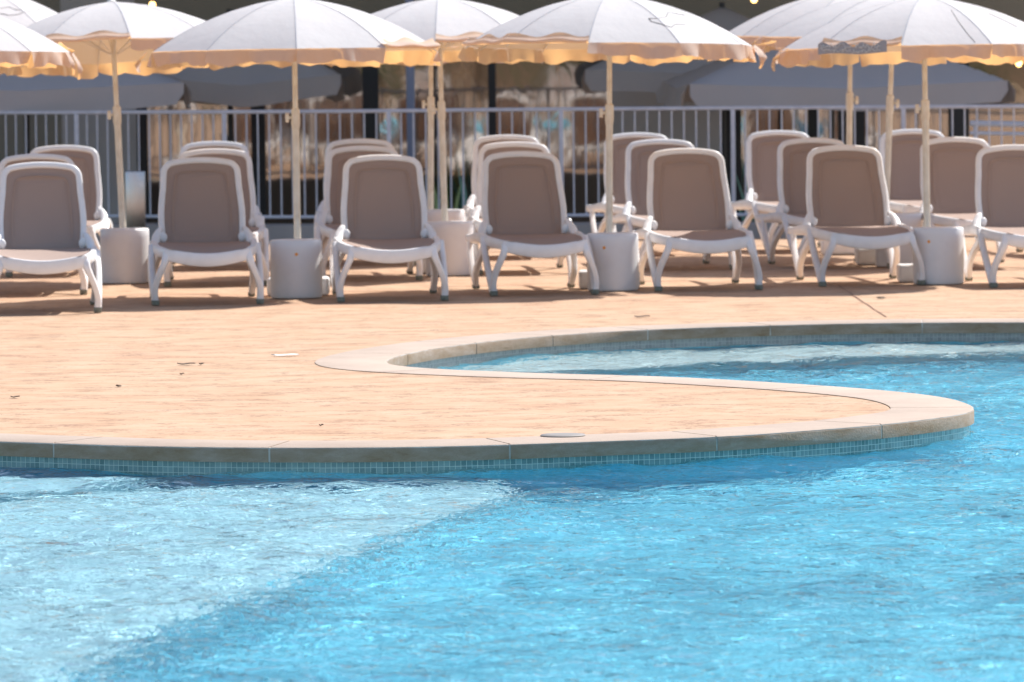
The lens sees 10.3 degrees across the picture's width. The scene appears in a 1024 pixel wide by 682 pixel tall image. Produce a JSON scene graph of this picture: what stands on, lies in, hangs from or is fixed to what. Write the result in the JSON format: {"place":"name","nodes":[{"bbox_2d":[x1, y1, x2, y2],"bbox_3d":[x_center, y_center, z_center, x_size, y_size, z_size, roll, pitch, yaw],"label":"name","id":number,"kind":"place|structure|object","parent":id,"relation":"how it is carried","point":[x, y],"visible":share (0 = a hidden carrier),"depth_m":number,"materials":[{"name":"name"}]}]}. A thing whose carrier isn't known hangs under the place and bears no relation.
{"place":"outdoors","nodes":[
{"label":"outdoors","id":0,"kind":"place"},
{"bbox_2d":[149,0,155,5],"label":"string light","id":1,"kind":"object","parent":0,"point":[152,3],"visible":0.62,"depth_m":51.09,"materials":[{"name":"grey"}]},
{"bbox_2d":[271,354,298,355],"bbox_3d":[-1.284,0.079,32.211,0.161,0.011,0.052,0,6,6],"label":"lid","id":2,"kind":"object","parent":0,"point":[283,354],"visible":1,"depth_m":32.22,"materials":[{"name":"white plastic"}]},
{"bbox_2d":[0,339,1023,681],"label":"pool water","id":3,"kind":"structure","parent":0,"point":[896,565],"depth_m":20.84,"materials":[{"name":"blue liquid"}]},
{"bbox_2d":[0,236,1023,440],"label":"pool deck","id":4,"kind":"structure","parent":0,"point":[70,359],"depth_m":33.95,"materials":[{"name":"concrete"}]},
{"bbox_2d":[0,0,57,26],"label":"parasol","id":5,"kind":"object","parent":4,"relation":"on","point":[26,13],"visible":0.46,"depth_m":44.25,"materials":[{"name":"fabric"}]},
{"bbox_2d":[0,17,82,79],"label":"parasol","id":6,"kind":"object","parent":4,"relation":"on","point":[20,45],"visible":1,"depth_m":39.01,"materials":[{"name":"fabric"}]},
{"bbox_2d":[0,154,88,294],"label":"sun lounger","id":7,"kind":"object","parent":4,"relation":"on","point":[12,160],"visible":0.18,"depth_m":41.13,"materials":[{"name":"plastic"}]},
{"bbox_2d":[0,162,101,312],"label":"sun lounger","id":8,"kind":"object","parent":4,"relation":"on","point":[43,224],"visible":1,"depth_m":38.40,"materials":[{"name":"white plastic"}]},
{"bbox_2d":[6,145,112,276],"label":"sun lounger","id":9,"kind":"object","parent":4,"relation":"on","point":[85,159],"visible":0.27,"depth_m":44.13,"materials":[{"name":"plastic"}]},
{"bbox_2d":[100,228,148,283],"bbox_3d":[-2.843,-0.627,41.781,0.360,0.400,0.360,-1,3,0],"label":"drum table","id":10,"kind":"object","parent":4,"relation":"on","point":[124,255],"visible":0.95,"depth_m":41.62,"materials":[{"name":"plastic"}]},
{"bbox_2d":[0,0,208,227],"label":"parasol","id":11,"kind":"object","parent":10,"relation":"on","point":[114,38],"visible":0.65,"depth_m":41.86,"materials":[{"name":"fabric"}]},
{"bbox_2d":[148,157,263,305],"bbox_3d":[-2.128,-0.774,39.152,0.774,0.969,1.927,-1,3,-5],"label":"sun lounger","id":12,"kind":"object","parent":4,"relation":"on","point":[201,215],"visible":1,"depth_m":39.33,"materials":[{"name":"fabric"}]},
{"bbox_2d":[164,148,268,286],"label":"sun lounger","id":13,"kind":"object","parent":4,"relation":"on","point":[255,225],"visible":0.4,"depth_m":42.21,"materials":[{"name":"plastic"}]},
{"bbox_2d":[172,141,264,269],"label":"sun lounger","id":14,"kind":"object","parent":4,"relation":"on","point":[213,144],"visible":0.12,"depth_m":45.11,"materials":[{"name":"plastic"}]},
{"bbox_2d":[270,239,322,298],"bbox_3d":[-1.487,-0.499,39.208,0.360,0.400,0.361,-1,3,0],"label":"drum table","id":15,"kind":"object","parent":4,"relation":"on","point":[295,268],"visible":1,"depth_m":39.05,"materials":[{"name":"plastic"}]},
{"bbox_2d":[135,0,458,295],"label":"parasol","id":16,"kind":"object","parent":4,"relation":"on","point":[284,33],"visible":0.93,"depth_m":38.89,"materials":[{"name":"fabric"}]},
{"bbox_2d":[314,138,415,264],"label":"sun lounger","id":17,"kind":"object","parent":4,"relation":"on","point":[345,143],"visible":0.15,"depth_m":45.55,"materials":[{"name":"plastic"}]},
{"bbox_2d":[314,145,422,279],"bbox_3d":[-1.096,-0.971,42.534,0.774,0.969,1.927,-1,3,-4],"label":"sun lounger","id":18,"kind":"object","parent":4,"relation":"on","point":[328,223],"visible":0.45,"depth_m":42.74,"materials":[{"name":"plastic"}]},
{"bbox_2d":[330,154,448,301],"bbox_3d":[-0.875,-0.799,39.371,0.774,0.969,1.927,-1,3,-4],"label":"sun lounger","id":19,"kind":"object","parent":4,"relation":"on","point":[384,218],"visible":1,"depth_m":39.55,"materials":[{"name":"fabric"}]},
{"bbox_2d":[322,0,525,273],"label":"parasol","id":20,"kind":"object","parent":4,"relation":"on","point":[448,23],"visible":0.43,"depth_m":42.37,"materials":[{"name":"fabric"}]},
{"bbox_2d":[427,209,464,221],"bbox_3d":[-0.555,-0.845,45.318,0.360,0.400,0.360,-1,3,0],"label":"drum table","id":21,"kind":"object","parent":4,"relation":"on","point":[453,214],"visible":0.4,"depth_m":45.16,"materials":[{"name":"plastic"}]},
{"bbox_2d":[425,221,472,275],"bbox_3d":[-0.469,-0.693,42.525,0.360,0.400,0.360,-1,3,0],"label":"drum table","id":22,"kind":"object","parent":4,"relation":"on","point":[452,234],"visible":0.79,"depth_m":42.36,"materials":[{"name":"plastic"}]},
{"bbox_2d":[422,60,542,208],"bbox_3d":[-0.662,-1.717,45.596,2.120,2.118,2.075,0,3,0],"label":"parasol","id":23,"kind":"object","parent":4,"relation":"on","point":[430,101],"visible":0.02,"depth_m":45.59,"materials":[{"name":"wood"}]},
{"bbox_2d":[95,221,922,244],"bbox_3d":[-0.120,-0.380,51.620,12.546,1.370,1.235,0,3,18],"label":"terrace kerb","id":24,"kind":"structure","parent":4,"relation":"on","point":[280,231],"depth_m":51.59,"materials":[{"name":"concrete"}]},
{"bbox_2d":[125,171,145,227],"bbox_3d":[-3.409,-1.248,51.549,0.176,0.580,0.100,-1,3,0],"label":"steel bollard","id":25,"kind":"object","parent":24,"relation":"on","point":[135,181],"visible":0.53,"depth_m":51.50,"materials":[{"name":"grey metal"}]},
{"bbox_2d":[0,104,1023,218],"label":"railing","id":26,"kind":"object","parent":24,"relation":"on","point":[732,109],"visible":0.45,"depth_m":51.64,"materials":[{"name":"metal"}]},
{"bbox_2d":[0,319,1023,462],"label":"coping","id":27,"kind":"object","parent":4,"relation":"on","point":[905,407],"visible":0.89,"depth_m":26.26,"materials":[{"name":"stone"}]},
{"bbox_2d":[1,319,1023,461],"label":"coping grout","id":28,"kind":"object","parent":27,"relation":"attached to","point":[547,443],"visible":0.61,"depth_m":25.59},
{"bbox_2d":[540,433,584,437],"bbox_3d":[0.230,0.424,25.665,0.206,0.010,0.206,-1,3,0],"label":"skimmer lid","id":29,"kind":"object","parent":27,"relation":"on","point":[559,435],"visible":1,"depth_m":25.62,"materials":[{"name":"grey plastic"}]},
{"bbox_2d":[462,135,564,257],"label":"sun lounger","id":30,"kind":"object","parent":4,"relation":"on","point":[471,203],"visible":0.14,"depth_m":46.53,"materials":[{"name":"plastic"}]},
{"bbox_2d":[467,141,570,274],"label":"sun lounger","id":31,"kind":"object","parent":4,"relation":"on","point":[475,218],"visible":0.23,"depth_m":43.68,"materials":[{"name":"plastic"}]},
{"bbox_2d":[465,151,598,295],"bbox_3d":[0.111,-0.846,40.021,0.774,0.969,1.927,-1,3,-7],"label":"sun lounger","id":32,"kind":"object","parent":4,"relation":"on","point":[523,204],"visible":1,"depth_m":40.20,"materials":[{"name":"fabric"}]},
{"bbox_2d":[587,232,638,290],"bbox_3d":[0.705,-0.555,39.809,0.360,0.400,0.360,-1,3,0],"label":"drum table","id":33,"kind":"object","parent":4,"relation":"on","point":[615,255],"visible":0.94,"depth_m":39.65,"materials":[{"name":"plastic"}]},
{"bbox_2d":[458,0,776,288],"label":"parasol","id":34,"kind":"object","parent":4,"relation":"on","point":[647,32],"visible":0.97,"depth_m":39.59,"materials":[{"name":"fabric"}]},
{"bbox_2d":[586,132,666,232],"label":"sun lounger","id":35,"kind":"object","parent":4,"relation":"on","point":[622,142],"visible":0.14,"depth_m":46.84,"materials":[{"name":"plastic"}]},
{"bbox_2d":[613,139,731,270],"bbox_3d":[1.202,-1.066,43.822,0.774,0.969,1.927,-1,3,-8],"label":"sun lounger","id":36,"kind":"object","parent":4,"relation":"on","point":[634,213],"visible":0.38,"depth_m":44.03,"materials":[{"name":"plastic"}]},
{"bbox_2d":[631,148,762,290],"bbox_3d":[1.283,-0.881,40.451,0.774,0.969,1.927,-1,3,-5],"label":"sun lounger","id":37,"kind":"object","parent":4,"relation":"on","point":[688,203],"visible":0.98,"depth_m":40.62,"materials":[{"name":"fabric"}]},
{"bbox_2d":[731,130,819,252],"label":"sun lounger","id":38,"kind":"object","parent":4,"relation":"on","point":[761,197],"visible":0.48,"depth_m":47.11,"materials":[{"name":"fabric"}]},
{"bbox_2d":[729,0,858,254],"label":"parasol","id":39,"kind":"object","parent":4,"relation":"on","point":[751,31],"visible":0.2,"depth_m":45.19,"materials":[{"name":"fabric"}]},
{"bbox_2d":[755,138,893,269],"bbox_3d":[2.378,-1.073,43.715,0.774,0.969,1.927,-1,3,-9],"label":"sun lounger","id":40,"kind":"object","parent":4,"relation":"on","point":[791,208],"visible":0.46,"depth_m":43.91,"materials":[{"name":"fabric"}]},
{"bbox_2d":[787,145,924,286],"bbox_3d":[2.445,-0.919,40.917,0.774,0.969,1.927,-1,3,-6],"label":"sun lounger","id":41,"kind":"object","parent":4,"relation":"on","point":[847,201],"visible":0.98,"depth_m":41.09,"materials":[{"name":"fabric"}]},
{"bbox_2d":[838,285,886,316],"bbox_3d":[2.331,-0.276,38.055,0.015,0.001,4.451,-1,3,-1],"label":"deck joint","id":42,"kind":"object","parent":4,"relation":"on","point":[862,301],"visible":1,"depth_m":37.81,"materials":[{"name":"brown"}]},
{"bbox_2d":[751,0,1020,264],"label":"parasol","id":43,"kind":"object","parent":4,"relation":"on","point":[788,33],"visible":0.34,"depth_m":43.29,"materials":[{"name":"fabric"}]},
{"bbox_2d":[771,0,1023,281],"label":"parasol","id":44,"kind":"object","parent":4,"relation":"on","point":[924,33],"visible":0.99,"depth_m":40.02,"materials":[{"name":"fabric"}]},
{"bbox_2d":[875,213,921,266],"bbox_3d":[2.942,-0.771,43.295,0.360,0.400,0.360,-1,3,0],"label":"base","id":45,"kind":"object","parent":4,"relation":"on","point":[913,220],"visible":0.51,"depth_m":43.14,"materials":[{"name":"plastic"}]},
{"bbox_2d":[880,129,979,250],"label":"sun lounger","id":46,"kind":"object","parent":4,"relation":"on","point":[905,193],"visible":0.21,"depth_m":47.10,"materials":[{"name":"fabric"}]},
{"bbox_2d":[913,226,963,284],"bbox_3d":[3.018,-0.606,40.281,0.360,0.400,0.360,-1,3,0],"label":"drum table","id":47,"kind":"object","parent":4,"relation":"on","point":[941,249],"visible":1,"depth_m":40.12,"materials":[{"name":"plastic"}]},
{"bbox_2d":[913,137,1007,261],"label":"sun lounger","id":48,"kind":"object","parent":4,"relation":"on","point":[952,180],"visible":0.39,"depth_m":43.70,"materials":[{"name":"fabric"}]},
{"bbox_2d":[963,144,1023,287],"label":"sun lounger","id":49,"kind":"object","parent":4,"relation":"on","point":[999,189],"visible":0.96,"depth_m":40.65,"materials":[{"name":"fabric"}]},
{"bbox_2d":[1016,247,1022,251],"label":"sun lounger","id":50,"kind":"object","parent":4,"relation":"on","point":[1018,249],"visible":0.21,"depth_m":45.69,"materials":[{"name":"plastic"}]},
{"bbox_2d":[736,158,754,220],"bbox_3d":[2.337,-0.933,55.519,2.065,1.794,2.015,0,3,18],"label":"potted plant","id":51,"kind":"object","parent":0,"point":[740,211],"depth_m":55.73,"materials":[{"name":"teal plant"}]},
{"label":"lower terrace","id":52,"kind":"structure","parent":0,"visible":0},
{"bbox_2d":[0,72,191,153],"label":"terrace parasol","id":53,"kind":"object","parent":52,"relation":"on","point":[41,92],"visible":0.6,"depth_m":53.29,"materials":[{"name":"grey fabric"}]},
{"bbox_2d":[166,9,344,141],"bbox_3d":[-2.833,-1.716,57.391,2.158,3.260,2.158,-1,3,-9],"label":"terrace parasol","id":54,"kind":"object","parent":52,"relation":"on","point":[252,85],"visible":0.51,"depth_m":56.41,"materials":[{"name":"grey fabric"}]},
{"bbox_2d":[405,0,415,157],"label":"steel column","id":55,"kind":"structure","parent":52,"relation":"on","point":[410,87],"depth_m":52.33,"materials":[{"name":"metal"}]},
{"bbox_2d":[434,180,461,208],"bbox_3d":[-0.657,-0.751,54.399,1.904,1.615,2.298,-1,3,0],"label":"potted plant","id":56,"kind":"object","parent":52,"relation":"on","point":[436,202],"visible":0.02,"depth_m":54.58,"materials":[{"name":"green plant"}]},
{"bbox_2d":[440,165,467,208],"bbox_3d":[-0.298,-0.901,55.963,2.238,1.736,2.187,-1,3,0],"label":"potted plant","id":57,"kind":"object","parent":52,"relation":"on","point":[465,194],"visible":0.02,"depth_m":56.09,"materials":[{"name":"teal plant"}]},
{"bbox_2d":[0,0,1023,223],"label":"building","id":58,"kind":"structure","parent":52,"relation":"on","point":[520,84],"depth_m":60.04,"materials":[{"name":"grey"}]},
{"bbox_2d":[136,107,148,222],"bbox_3d":[-3.899,-1.748,60.082,0.110,3.050,0.140,-1,3,0],"label":"window frame","id":59,"kind":"structure","parent":58,"relation":"in","point":[142,117],"depth_m":59.99,"materials":[{"name":"grey metal"}]},
{"bbox_2d":[147,101,250,222],"bbox_3d":[-3.296,-1.804,60.085,1.096,2.950,0.010,-1,3,0],"label":"window pane","id":60,"kind":"structure","parent":58,"relation":"in","point":[154,118],"depth_m":60.06,"materials":[{"name":"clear glass"}]},
{"bbox_2d":[251,105,265,223],"bbox_3d":[-2.674,-1.761,60.082,0.147,3.050,0.140,-1,3,0],"label":"window frame","id":61,"kind":"structure","parent":58,"relation":"in","point":[261,117],"depth_m":60.01,"materials":[{"name":"grey metal"}]},
{"bbox_2d":[265,65,362,223],"bbox_3d":[-2.085,-1.817,60.085,1.032,2.950,0.010,-1,3,0],"label":"window pane","id":62,"kind":"structure","parent":58,"relation":"in","point":[352,76],"depth_m":60.06,"materials":[{"name":"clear glass"}]},
{"bbox_2d":[362,66,378,139],"bbox_3d":[-1.484,-1.773,60.082,0.170,3.050,0.140,-1,3,0],"label":"window frame","id":63,"kind":"structure","parent":58,"relation":"in","point":[370,85],"depth_m":59.98,"materials":[{"name":"grey metal"}]},
{"bbox_2d":[378,61,488,208],"bbox_3d":[-0.821,-1.830,60.085,1.156,2.950,0.010,-1,3,0],"label":"window pane","id":64,"kind":"structure","parent":58,"relation":"in","point":[465,84],"depth_m":60.05,"materials":[{"name":"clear glass"}]},
{"bbox_2d":[488,62,495,135],"bbox_3d":[-0.202,-1.787,60.082,0.083,3.050,0.140,-1,3,0],"label":"window frame","id":65,"kind":"structure","parent":58,"relation":"in","point":[492,66],"depth_m":59.96,"materials":[{"name":"grey metal"}]},
{"bbox_2d":[496,60,606,221],"bbox_3d":[0.442,-1.844,60.085,1.206,2.950,0.010,-1,3,0],"label":"window pane","id":66,"kind":"structure","parent":58,"relation":"in","point":[522,84],"depth_m":60.05,"materials":[{"name":"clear glass"}]},
{"bbox_2d":[726,110,741,221],"bbox_3d":[2.340,-1.813,60.082,0.165,3.050,0.140,-1,3,0],"label":"window frame","id":67,"kind":"structure","parent":58,"relation":"in","point":[738,162],"depth_m":60.01,"materials":[{"name":"grey metal"}]},
{"bbox_2d":[741,109,807,220],"bbox_3d":[2.775,-1.868,60.085,0.706,2.950,0.010,-1,3,0],"label":"window pane","id":68,"kind":"structure","parent":58,"relation":"in","point":[763,115],"depth_m":60.05,"materials":[{"name":"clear glass"}]},
{"bbox_2d":[808,109,817,137],"bbox_3d":[3.184,-1.822,60.082,0.110,3.050,0.140,-1,3,0],"label":"window frame","id":69,"kind":"structure","parent":58,"relation":"in","point":[812,113],"depth_m":59.99,"materials":[{"name":"grey metal"}]},
{"bbox_2d":[819,109,837,139],"bbox_3d":[3.341,-1.874,60.085,0.206,2.950,0.010,-1,3,0],"label":"window pane","id":70,"kind":"structure","parent":58,"relation":"in","point":[823,114],"depth_m":60.05,"materials":[{"name":"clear glass"}]},
{"bbox_2d":[838,110,864,145],"bbox_3d":[3.587,-1.826,60.082,0.284,3.050,0.140,-1,3,0],"label":"window frame","id":71,"kind":"structure","parent":58,"relation":"in","point":[860,115],"depth_m":59.99,"materials":[{"name":"grey metal"}]},
{"bbox_2d":[865,109,948,212],"bbox_3d":[4.172,-1.883,60.085,0.885,2.950,0.010,-1,3,0],"label":"window pane","id":72,"kind":"structure","parent":58,"relation":"in","point":[910,113],"depth_m":60.05,"materials":[{"name":"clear glass"}]},
{"bbox_2d":[949,62,968,136],"bbox_3d":[4.720,-1.838,60.082,0.211,3.050,0.140,-1,3,0],"label":"window frame","id":73,"kind":"structure","parent":58,"relation":"in","point":[958,114],"depth_m":59.99,"materials":[{"name":"grey metal"}]},
{"bbox_2d":[969,61,1023,145],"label":"window pane","id":74,"kind":"structure","parent":58,"relation":"in","point":[1009,72],"depth_m":60.05,"materials":[{"name":"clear glass"}]},
{"bbox_2d":[581,2,749,167],"bbox_3d":[2.151,-1.806,57.889,2.658,3.280,2.658,0,3,8],"label":"terrace parasol","id":75,"kind":"object","parent":52,"relation":"on","point":[630,75],"visible":0.26,"depth_m":56.74,"materials":[{"name":"grey fabric"}]},
{"bbox_2d":[656,50,1015,138],"bbox_3d":[3.087,-1.590,54.874,3.157,3.160,3.158,-1,3,-3],"label":"terrace parasol","id":76,"kind":"object","parent":52,"relation":"on","point":[730,82],"visible":0.69,"depth_m":53.38,"materials":[{"name":"grey fabric"}]},
{"bbox_2d":[970,120,1023,137],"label":"handrail","id":77,"kind":"object","parent":52,"relation":"on","point":[997,124],"visible":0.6,"depth_m":52.76,"materials":[{"name":"metal"}]},
{"label":"pool floor","id":78,"kind":"structure","parent":0,"visible":0},
{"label":"pool wall","id":79,"kind":"structure","parent":78,"relation":"on","visible":0},
{"bbox_2d":[0,425,970,475],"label":"waterline tiles","id":80,"kind":"object","parent":79,"relation":"attached to","point":[168,468],"visible":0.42,"depth_m":25.40,"materials":[{"name":"tile"}]},
{"bbox_2d":[406,333,1023,367],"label":"waterline tiles","id":81,"kind":"object","parent":79,"relation":"attached to","point":[707,342],"visible":0.52,"depth_m":34.91,"materials":[{"name":"grey tile"}]}
]}

